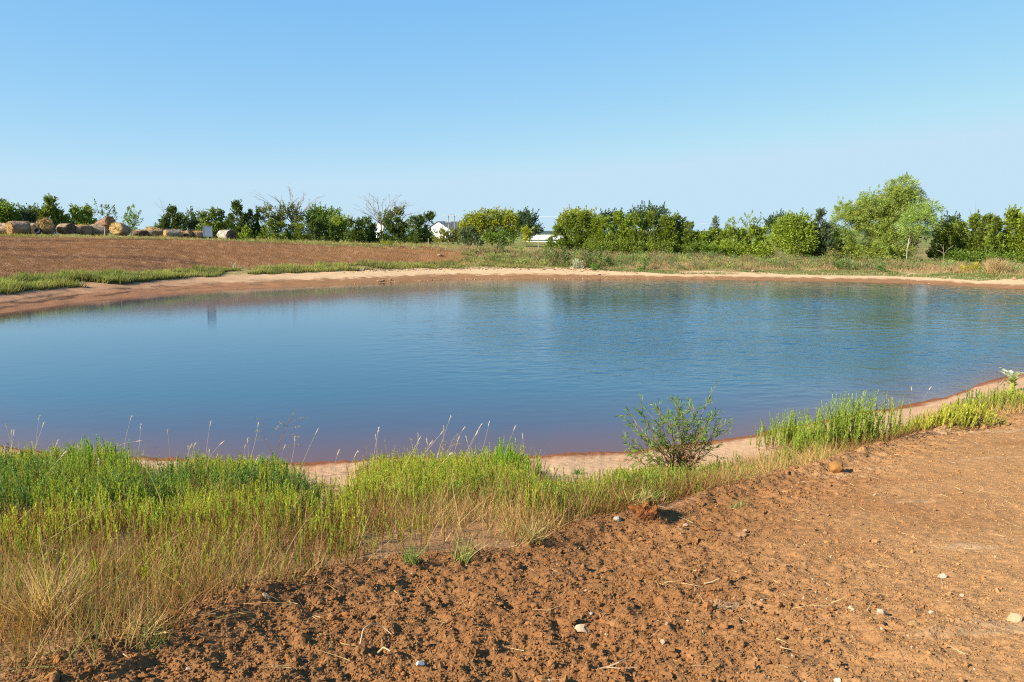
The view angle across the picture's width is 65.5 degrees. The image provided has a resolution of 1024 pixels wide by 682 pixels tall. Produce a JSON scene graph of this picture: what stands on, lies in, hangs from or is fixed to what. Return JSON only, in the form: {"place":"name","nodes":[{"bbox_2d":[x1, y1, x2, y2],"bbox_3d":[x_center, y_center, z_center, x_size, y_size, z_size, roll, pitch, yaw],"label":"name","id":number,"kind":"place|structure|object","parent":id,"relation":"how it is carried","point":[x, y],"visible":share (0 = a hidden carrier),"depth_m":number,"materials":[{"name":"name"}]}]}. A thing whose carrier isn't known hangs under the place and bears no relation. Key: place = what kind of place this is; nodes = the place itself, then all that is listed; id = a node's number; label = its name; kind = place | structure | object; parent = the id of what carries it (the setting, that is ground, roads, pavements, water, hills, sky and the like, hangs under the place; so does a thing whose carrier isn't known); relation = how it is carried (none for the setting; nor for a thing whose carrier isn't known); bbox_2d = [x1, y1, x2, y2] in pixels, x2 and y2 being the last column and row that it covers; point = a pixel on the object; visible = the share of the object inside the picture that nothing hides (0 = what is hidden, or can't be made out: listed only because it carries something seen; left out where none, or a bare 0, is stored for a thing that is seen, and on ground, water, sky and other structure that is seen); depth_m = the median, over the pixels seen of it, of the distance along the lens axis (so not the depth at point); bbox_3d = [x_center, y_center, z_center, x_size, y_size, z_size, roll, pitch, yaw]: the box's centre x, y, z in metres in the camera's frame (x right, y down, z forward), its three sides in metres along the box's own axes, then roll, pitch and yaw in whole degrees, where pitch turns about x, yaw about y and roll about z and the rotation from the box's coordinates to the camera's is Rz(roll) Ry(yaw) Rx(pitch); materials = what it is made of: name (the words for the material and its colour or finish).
{"place":"outdoors","nodes":[
{"label":"outdoors","id":0,"kind":"place"},
{"bbox_2d":[0,235,479,279],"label":"ploughed field","id":1,"kind":"structure","parent":0,"point":[36,254],"depth_m":63.00,"materials":[{"name":"soil"}]},
{"bbox_2d":[4,416,523,494],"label":"seed grass","id":2,"kind":"structure","parent":0,"point":[477,432],"depth_m":9.11,"materials":[{"name":"plant"}]},
{"bbox_2d":[0,279,1023,463],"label":"pond water","id":3,"kind":"structure","parent":0,"point":[551,366],"depth_m":22.68,"materials":[{"name":"liquid"}]},
{"bbox_2d":[0,411,1023,681],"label":"tilled soil","id":4,"kind":"structure","parent":0,"point":[944,519],"depth_m":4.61,"materials":[{"name":"soil"}]},
{"bbox_2d":[129,629,170,651],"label":"grass tuft","id":5,"kind":"object","parent":4,"relation":"on","point":[160,640],"visible":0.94,"depth_m":3.70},
{"bbox_2d":[119,604,188,641],"bbox_3d":[-1.742,1.342,3.789,0.361,0.153,0.362,0,8,0],"label":"grass tuft","id":6,"kind":"object","parent":4,"relation":"on","point":[138,627],"visible":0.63,"depth_m":3.83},
{"bbox_2d":[393,538,428,565],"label":"grass tuft","id":7,"kind":"object","parent":4,"relation":"on","point":[411,556],"visible":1,"depth_m":5.00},
{"bbox_2d":[445,528,487,565],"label":"grass tuft","id":8,"kind":"object","parent":4,"relation":"on","point":[466,558],"visible":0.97,"depth_m":5.17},
{"bbox_2d":[515,515,557,544],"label":"grass tuft","id":9,"kind":"object","parent":4,"relation":"on","point":[531,537],"visible":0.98,"depth_m":5.55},
{"bbox_2d":[617,483,670,525],"bbox_3d":[1.034,1.296,6.282,0.528,0.382,0.418,0,8,0],"label":"root ball","id":10,"kind":"object","parent":4,"relation":"on","point":[644,507],"visible":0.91,"depth_m":6.24,"materials":[{"name":"soil"}]},
{"bbox_2d":[828,460,843,472],"bbox_3d":[3.239,1.252,7.938,0.177,0.112,0.161,0,8,0],"label":"stone","id":11,"kind":"object","parent":4,"relation":"on","point":[835,466],"visible":1,"depth_m":7.88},
{"bbox_2d":[1006,613,1023,622],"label":"stone","id":12,"kind":"object","parent":4,"relation":"on","point":[1014,617],"visible":0.99,"depth_m":3.92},
{"bbox_2d":[0,268,1023,495],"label":"sandy shore","id":13,"kind":"structure","parent":0,"point":[32,299],"depth_m":46.90,"materials":[{"name":"sand"}]},
{"bbox_2d":[255,411,303,460],"bbox_3d":[-3.163,1.384,10.820,0.748,0.840,0.191,0,8,0],"label":"dry weed","id":14,"kind":"object","parent":13,"relation":"on","point":[281,434],"visible":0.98,"depth_m":10.81,"materials":[{"name":"beige plant"}]},
{"bbox_2d":[0,257,567,293],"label":"shore grass","id":15,"kind":"structure","parent":13,"relation":"on","point":[23,282],"depth_m":53.72,"materials":[{"name":"plant"}]},
{"bbox_2d":[37,266,996,302],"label":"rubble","id":16,"kind":"object","parent":13,"relation":"on","point":[451,268],"visible":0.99,"depth_m":66.44,"materials":[{"name":"stone"}]},
{"bbox_2d":[749,407,822,450],"bbox_3d":[4.285,1.357,12.345,1.179,0.798,0.902,0,8,0],"label":"weed clump","id":17,"kind":"object","parent":13,"relation":"on","point":[790,431],"visible":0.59,"depth_m":12.26,"materials":[{"name":"plant"}]},
{"bbox_2d":[589,268,1023,280],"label":"turf","id":18,"kind":"structure","parent":13,"relation":"on","point":[846,272],"depth_m":63.87,"materials":[{"name":"plant"}]},
{"bbox_2d":[999,367,1023,390],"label":"mullein","id":19,"kind":"object","parent":13,"relation":"on","point":[1011,375],"visible":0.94,"depth_m":16.74,"materials":[{"name":"green plant"}]},
{"bbox_2d":[0,384,1023,681],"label":"bank","id":20,"kind":"structure","parent":0,"point":[434,546],"depth_m":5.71,"materials":[{"name":"plant"}]},
{"bbox_2d":[0,545,135,631],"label":"grass tuft","id":21,"kind":"object","parent":20,"relation":"on","point":[41,598],"visible":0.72,"depth_m":3.97,"materials":[{"name":"plant"}]},
{"bbox_2d":[47,434,149,480],"bbox_3d":[-4.970,1.469,9.580,1.133,0.809,0.890,0,8,0],"label":"weed clump","id":22,"kind":"object","parent":20,"relation":"on","point":[88,447],"visible":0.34,"depth_m":9.44,"materials":[{"name":"plant"}]},
{"bbox_2d":[474,436,541,482],"bbox_3d":[-0.054,1.432,9.207,0.774,0.645,0.940,0,8,0],"label":"weed clump","id":23,"kind":"object","parent":20,"relation":"on","point":[509,453],"visible":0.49,"depth_m":9.21,"materials":[{"name":"plant"}]},
{"bbox_2d":[0,388,1023,658],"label":"green weeds","id":24,"kind":"object","parent":20,"relation":"on","point":[94,492],"visible":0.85,"depth_m":6.79,"materials":[{"name":"plant"}]},
{"bbox_2d":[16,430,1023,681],"bbox_3d":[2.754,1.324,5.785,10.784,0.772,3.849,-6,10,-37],"label":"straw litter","id":25,"kind":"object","parent":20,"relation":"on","point":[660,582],"visible":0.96,"depth_m":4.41,"materials":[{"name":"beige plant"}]},
{"bbox_2d":[615,376,733,474],"bbox_3d":[1.908,1.087,9.230,1.397,1.318,1.041,0,8,0],"label":"willow shrub","id":26,"kind":"object","parent":20,"relation":"on","point":[681,457],"visible":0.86,"depth_m":9.20,"materials":[{"name":"green plant"}]},
{"bbox_2d":[777,389,910,455],"bbox_3d":[4.079,1.046,9.826,1.451,1.073,1.021,0,8,0],"label":"weed clump","id":27,"kind":"object","parent":20,"relation":"on","point":[839,425],"visible":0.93,"depth_m":9.68,"materials":[{"name":"plant"}]},
{"bbox_2d":[908,397,1006,432],"bbox_3d":[5.705,1.008,10.267,1.116,0.652,0.994,2,8,14],"label":"weed bush","id":28,"kind":"object","parent":20,"relation":"on","point":[959,417],"visible":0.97,"depth_m":10.14,"materials":[{"name":"plant"}]},
{"bbox_2d":[953,383,1023,412],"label":"weed bush","id":29,"kind":"object","parent":20,"relation":"on","point":[1010,391],"visible":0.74,"depth_m":11.85,"materials":[{"name":"plant"}]},
{"bbox_2d":[0,0,1023,231],"label":"sky","id":30,"kind":"structure","parent":0,"point":[704,109],"materials":[{"name":"blue"}]},
{"bbox_2d":[14,234,1023,284],"bbox_3d":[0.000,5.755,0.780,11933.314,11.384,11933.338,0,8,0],"label":"grassland","id":31,"kind":"structure","parent":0,"point":[925,245],"depth_m":69.79,"materials":[{"name":"plant"}]},
{"bbox_2d":[0,198,21,234],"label":"broadleaf tree","id":32,"kind":"object","parent":31,"relation":"on","point":[7,212],"visible":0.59,"depth_m":128.87,"materials":[{"name":"green plant"}]},
{"bbox_2d":[5,220,31,235],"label":"hay bale","id":33,"kind":"object","parent":31,"relation":"on","point":[18,227],"visible":0.84,"depth_m":90.14,"materials":[{"name":"plant"}]},
{"bbox_2d":[17,203,45,234],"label":"shrub","id":34,"kind":"object","parent":31,"relation":"on","point":[29,214],"visible":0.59,"depth_m":132.31,"materials":[{"name":"green plant"}]},
{"bbox_2d":[35,217,55,234],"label":"hay bale","id":35,"kind":"object","parent":31,"relation":"on","point":[46,225],"visible":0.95,"depth_m":91.94,"materials":[{"name":"plant"}]},
{"bbox_2d":[35,193,68,234],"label":"cedar","id":36,"kind":"object","parent":31,"relation":"on","point":[54,212],"visible":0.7,"depth_m":132.71,"materials":[{"name":"green plant"}]},
{"bbox_2d":[56,223,75,234],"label":"hay bale","id":37,"kind":"object","parent":31,"relation":"on","point":[65,228],"visible":1,"depth_m":93.64,"materials":[{"name":"plant"}]},
{"bbox_2d":[65,203,97,235],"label":"shrub","id":38,"kind":"object","parent":31,"relation":"on","point":[77,213],"visible":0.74,"depth_m":134.81,"materials":[{"name":"green plant"}]},
{"bbox_2d":[75,224,94,234],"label":"hay bale","id":39,"kind":"object","parent":31,"relation":"on","point":[81,229],"visible":0.97,"depth_m":94.34,"materials":[{"name":"plant"}]},
{"bbox_2d":[88,223,110,235],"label":"hay bale","id":40,"kind":"object","parent":31,"relation":"on","point":[98,229],"visible":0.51,"depth_m":96.33,"materials":[{"name":"plant"}]},
{"bbox_2d":[94,216,115,228],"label":"hay bale","id":41,"kind":"object","parent":40,"relation":"on","point":[107,221],"visible":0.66,"depth_m":96.47,"materials":[{"name":"plant"}]},
{"bbox_2d":[90,199,117,220],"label":"sapling","id":42,"kind":"object","parent":31,"relation":"on","point":[102,212],"visible":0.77,"depth_m":139.48,"materials":[{"name":"green plant"}]},
{"bbox_2d":[108,222,130,235],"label":"hay bale","id":43,"kind":"object","parent":31,"relation":"on","point":[120,228],"visible":0.9,"depth_m":94.46,"materials":[{"name":"plant"}]},
{"bbox_2d":[121,204,143,235],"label":"tree","id":44,"kind":"object","parent":31,"relation":"on","point":[133,216],"visible":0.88,"depth_m":139.90,"materials":[{"name":"green plant"}]},
{"bbox_2d":[145,226,162,236],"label":"hay bale","id":45,"kind":"object","parent":31,"relation":"on","point":[153,231],"visible":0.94,"depth_m":97.83,"materials":[{"name":"plant"}]},
{"bbox_2d":[154,203,190,232],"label":"cedar","id":46,"kind":"object","parent":31,"relation":"on","point":[174,216],"visible":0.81,"depth_m":136.64,"materials":[{"name":"green plant"}]},
{"bbox_2d":[163,229,183,237],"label":"hay bale","id":47,"kind":"object","parent":31,"relation":"on","point":[176,233],"visible":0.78,"depth_m":96.60,"materials":[{"name":"plant"}]},
{"bbox_2d":[178,206,202,230],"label":"shrub","id":48,"kind":"object","parent":31,"relation":"on","point":[193,222],"visible":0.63,"depth_m":139.62,"materials":[{"name":"green plant"}]},
{"bbox_2d":[195,206,225,238],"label":"cedar","id":49,"kind":"object","parent":31,"relation":"on","point":[215,224],"visible":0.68,"depth_m":137.51,"materials":[{"name":"green plant"}]},
{"bbox_2d":[216,228,236,239],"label":"hay bale","id":50,"kind":"object","parent":31,"relation":"on","point":[226,234],"visible":0.82,"depth_m":96.28},
{"bbox_2d":[223,199,255,238],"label":"cedar","id":51,"kind":"object","parent":31,"relation":"on","point":[230,219],"visible":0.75,"depth_m":136.91,"materials":[{"name":"green plant"}]},
{"bbox_2d":[238,224,254,239],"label":"shrub","id":52,"kind":"object","parent":31,"relation":"on","point":[247,230],"visible":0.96,"depth_m":125.97,"materials":[{"name":"green plant"}]},
{"bbox_2d":[241,205,268,239],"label":"cedar","id":53,"kind":"object","parent":31,"relation":"on","point":[255,217],"visible":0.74,"depth_m":138.23,"materials":[{"name":"green plant"}]},
{"bbox_2d":[256,218,309,241],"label":"bush","id":54,"kind":"object","parent":31,"relation":"on","point":[280,225],"visible":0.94,"depth_m":134.08,"materials":[{"name":"green plant"}]},
{"bbox_2d":[253,189,323,227],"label":"dead tree","id":55,"kind":"object","parent":31,"relation":"on","point":[281,214],"visible":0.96,"depth_m":139.62,"materials":[{"name":"grey plant"}]},
{"bbox_2d":[302,201,342,239],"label":"broadleaf tree","id":56,"kind":"object","parent":31,"relation":"on","point":[319,212],"visible":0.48,"depth_m":142.07,"materials":[{"name":"green plant"}]},
{"bbox_2d":[305,217,340,241],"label":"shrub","id":57,"kind":"object","parent":31,"relation":"on","point":[315,226],"visible":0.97,"depth_m":135.12,"materials":[{"name":"green plant"}]},
{"bbox_2d":[327,212,348,242],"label":"shrub","id":58,"kind":"object","parent":31,"relation":"on","point":[338,221],"visible":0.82,"depth_m":136.82,"materials":[{"name":"green plant"}]},
{"bbox_2d":[343,216,371,242],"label":"cedar","id":59,"kind":"object","parent":31,"relation":"on","point":[353,234],"visible":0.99,"depth_m":134.64,"materials":[{"name":"green plant"}]},
{"bbox_2d":[361,216,383,242],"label":"cedar","id":60,"kind":"object","parent":31,"relation":"on","point":[371,227],"visible":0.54,"depth_m":136.95,"materials":[{"name":"green plant"}]},
{"bbox_2d":[356,194,422,234],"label":"dead tree","id":61,"kind":"object","parent":31,"relation":"on","point":[399,210],"visible":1,"depth_m":144.99,"materials":[{"name":"grey plant"}]},
{"bbox_2d":[374,214,414,243],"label":"broadleaf tree","id":62,"kind":"object","parent":31,"relation":"on","point":[394,231],"visible":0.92,"depth_m":135.86,"materials":[{"name":"green plant"}]},
{"bbox_2d":[402,210,435,243],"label":"broadleaf tree","id":63,"kind":"object","parent":31,"relation":"on","point":[419,232],"visible":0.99,"depth_m":134.66,"materials":[{"name":"green plant"}]},
{"bbox_2d":[432,225,461,244],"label":"shrub","id":64,"kind":"object","parent":31,"relation":"on","point":[441,237],"visible":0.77,"depth_m":110.61,"materials":[{"name":"green plant"}]},
{"bbox_2d":[427,221,466,237],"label":"barn","id":65,"kind":"structure","parent":31,"relation":"on","point":[437,224],"depth_m":248.74,"materials":[{"name":"paint"}]},
{"bbox_2d":[456,225,484,246],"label":"bush","id":66,"kind":"object","parent":31,"relation":"on","point":[464,235],"visible":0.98,"depth_m":94.51,"materials":[{"name":"green plant"}]},
{"bbox_2d":[455,205,520,241],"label":"broadleaf tree","id":67,"kind":"object","parent":31,"relation":"on","point":[496,219],"visible":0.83,"depth_m":110.12,"materials":[{"name":"green plant"}]},
{"bbox_2d":[481,227,516,246],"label":"shrub","id":68,"kind":"object","parent":31,"relation":"on","point":[498,234],"visible":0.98,"depth_m":98.89,"materials":[{"name":"green plant"}]},
{"bbox_2d":[0,233,1023,265],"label":"dry grass","id":69,"kind":"structure","parent":31,"relation":"on","point":[324,242],"depth_m":73.78,"materials":[{"name":"plant"}]},
{"bbox_2d":[520,225,534,241],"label":"sapling","id":70,"kind":"object","parent":31,"relation":"on","point":[526,232],"visible":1,"depth_m":116.75,"materials":[{"name":"green plant"}]},
{"bbox_2d":[515,206,544,243],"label":"broadleaf tree","id":71,"kind":"object","parent":31,"relation":"on","point":[530,221],"visible":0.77,"depth_m":147.50,"materials":[{"name":"green plant"}]},
{"bbox_2d":[550,248,571,265],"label":"bush","id":72,"kind":"object","parent":31,"relation":"on","point":[566,258],"visible":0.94,"depth_m":70.09,"materials":[{"name":"green plant"}]},
{"bbox_2d":[542,210,593,250],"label":"broadleaf tree","id":73,"kind":"object","parent":31,"relation":"on","point":[565,235],"visible":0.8,"depth_m":83.22,"materials":[{"name":"green plant"}]},
{"bbox_2d":[553,204,600,247],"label":"broadleaf tree","id":74,"kind":"object","parent":31,"relation":"on","point":[561,220],"visible":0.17,"depth_m":95.90,"materials":[{"name":"green plant"}]},
{"bbox_2d":[581,246,614,267],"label":"bush","id":75,"kind":"object","parent":31,"relation":"on","point":[590,258],"visible":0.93,"depth_m":68.91,"materials":[{"name":"green plant"}]},
{"bbox_2d":[584,208,643,253],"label":"broadleaf tree","id":76,"kind":"object","parent":31,"relation":"on","point":[599,225],"visible":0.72,"depth_m":82.08,"materials":[{"name":"green plant"}]},
{"bbox_2d":[584,235,678,255],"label":"shrub","id":77,"kind":"object","parent":31,"relation":"on","point":[610,247],"visible":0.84,"depth_m":79.71,"materials":[{"name":"green plant"}]},
{"bbox_2d":[627,200,670,232],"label":"broadleaf tree","id":78,"kind":"object","parent":31,"relation":"on","point":[660,212],"visible":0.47,"depth_m":146.06,"materials":[{"name":"green plant"}]},
{"bbox_2d":[626,209,680,253],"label":"broadleaf tree","id":79,"kind":"object","parent":31,"relation":"on","point":[645,225],"visible":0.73,"depth_m":80.67,"materials":[{"name":"green plant"}]},
{"bbox_2d":[660,210,701,253],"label":"broadleaf tree","id":80,"kind":"object","parent":31,"relation":"on","point":[684,234],"visible":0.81,"depth_m":79.92,"materials":[{"name":"green plant"}]},
{"bbox_2d":[674,237,723,256],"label":"shrub","id":81,"kind":"object","parent":31,"relation":"on","point":[704,246],"visible":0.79,"depth_m":78.80,"materials":[{"name":"green plant"}]},
{"bbox_2d":[692,227,718,250],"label":"shrub","id":82,"kind":"object","parent":31,"relation":"on","point":[710,232],"visible":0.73,"depth_m":79.67,"materials":[{"name":"green plant"}]},
{"bbox_2d":[713,225,742,253],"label":"shrub","id":83,"kind":"object","parent":31,"relation":"on","point":[728,233],"visible":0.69,"depth_m":79.09,"materials":[{"name":"green plant"}]},
{"bbox_2d":[458,243,1023,276],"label":"weeds","id":84,"kind":"object","parent":31,"relation":"on","point":[759,262],"visible":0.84,"depth_m":70.54,"materials":[{"name":"green plant"}]},
{"bbox_2d":[708,239,777,258],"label":"shrub","id":85,"kind":"object","parent":31,"relation":"on","point":[739,251],"visible":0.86,"depth_m":77.92,"materials":[{"name":"green plant"}]},
{"bbox_2d":[740,210,762,238],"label":"sapling","id":86,"kind":"object","parent":31,"relation":"on","point":[746,225],"visible":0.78,"depth_m":80.43,"materials":[{"name":"green plant"}]},
{"bbox_2d":[731,224,773,255],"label":"shrub","id":87,"kind":"object","parent":31,"relation":"on","point":[757,234],"visible":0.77,"depth_m":78.56,"materials":[{"name":"green plant"}]},
{"bbox_2d":[763,208,789,243],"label":"broadleaf tree","id":88,"kind":"object","parent":31,"relation":"on","point":[771,220],"visible":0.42,"depth_m":131.80,"materials":[{"name":"green plant"}]},
{"bbox_2d":[767,207,822,257],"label":"broadleaf tree","id":89,"kind":"object","parent":31,"relation":"on","point":[792,230],"visible":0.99,"depth_m":75.76,"materials":[{"name":"green plant"}]},
{"bbox_2d":[787,242,846,259],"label":"shrub","id":90,"kind":"object","parent":31,"relation":"on","point":[819,250],"visible":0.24,"depth_m":75.84,"materials":[{"name":"green plant"}]},
{"bbox_2d":[806,207,833,255],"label":"cedar","id":91,"kind":"object","parent":31,"relation":"on","point":[824,228],"visible":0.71,"depth_m":75.51,"materials":[{"name":"green plant"}]},
{"bbox_2d":[819,246,844,268],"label":"bush","id":92,"kind":"object","parent":31,"relation":"on","point":[834,255],"visible":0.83,"depth_m":66.89,"materials":[{"name":"green plant"}]},
{"bbox_2d":[832,255,858,269],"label":"bush","id":93,"kind":"object","parent":31,"relation":"on","point":[844,261],"visible":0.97,"depth_m":65.71,"materials":[{"name":"green plant"}]},
{"bbox_2d":[825,171,933,261],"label":"willow","id":94,"kind":"object","parent":31,"relation":"on","point":[884,210],"visible":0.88,"depth_m":74.85,"materials":[{"name":"green plant"}]},
{"bbox_2d":[894,197,947,261],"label":"willow","id":95,"kind":"object","parent":31,"relation":"on","point":[921,213],"visible":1,"depth_m":70.93,"materials":[{"name":"green plant"}]},
{"bbox_2d":[908,231,937,259],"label":"sapling","id":96,"kind":"object","parent":31,"relation":"on","point":[926,239],"visible":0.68,"depth_m":73.35,"materials":[{"name":"green plant"}]},
{"bbox_2d":[925,221,961,260],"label":"cedar","id":97,"kind":"object","parent":31,"relation":"on","point":[942,238],"visible":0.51,"depth_m":75.46,"materials":[{"name":"green plant"}]},
{"bbox_2d":[932,210,967,237],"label":"broadleaf tree","id":98,"kind":"object","parent":31,"relation":"on","point":[952,218],"visible":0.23,"depth_m":102.03,"materials":[{"name":"green plant"}]},
{"bbox_2d":[945,209,982,259],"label":"cedar","id":99,"kind":"object","parent":31,"relation":"on","point":[973,224],"visible":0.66,"depth_m":73.09,"materials":[{"name":"green plant"}]},
{"bbox_2d":[939,245,1023,263],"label":"shrub","id":100,"kind":"object","parent":31,"relation":"on","point":[963,255],"visible":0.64,"depth_m":69.87,"materials":[{"name":"green plant"}]},
{"bbox_2d":[971,211,1008,257],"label":"cedar","id":101,"kind":"object","parent":31,"relation":"on","point":[991,224],"visible":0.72,"depth_m":71.12,"materials":[{"name":"green plant"}]},
{"bbox_2d":[981,256,1017,273],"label":"grass tuft","id":102,"kind":"object","parent":31,"relation":"on","point":[995,266],"visible":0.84,"depth_m":58.35,"materials":[{"name":"beige plant"}]},
{"bbox_2d":[995,204,1023,262],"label":"cedar","id":103,"kind":"object","parent":31,"relation":"on","point":[1015,221],"visible":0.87,"depth_m":70.29,"materials":[{"name":"green plant"}]},
{"bbox_2d":[54,230,1015,233],"bbox_3d":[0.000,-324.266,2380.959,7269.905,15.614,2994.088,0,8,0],"label":"hills","id":104,"kind":"structure","parent":0,"point":[549,232],"depth_m":2585.24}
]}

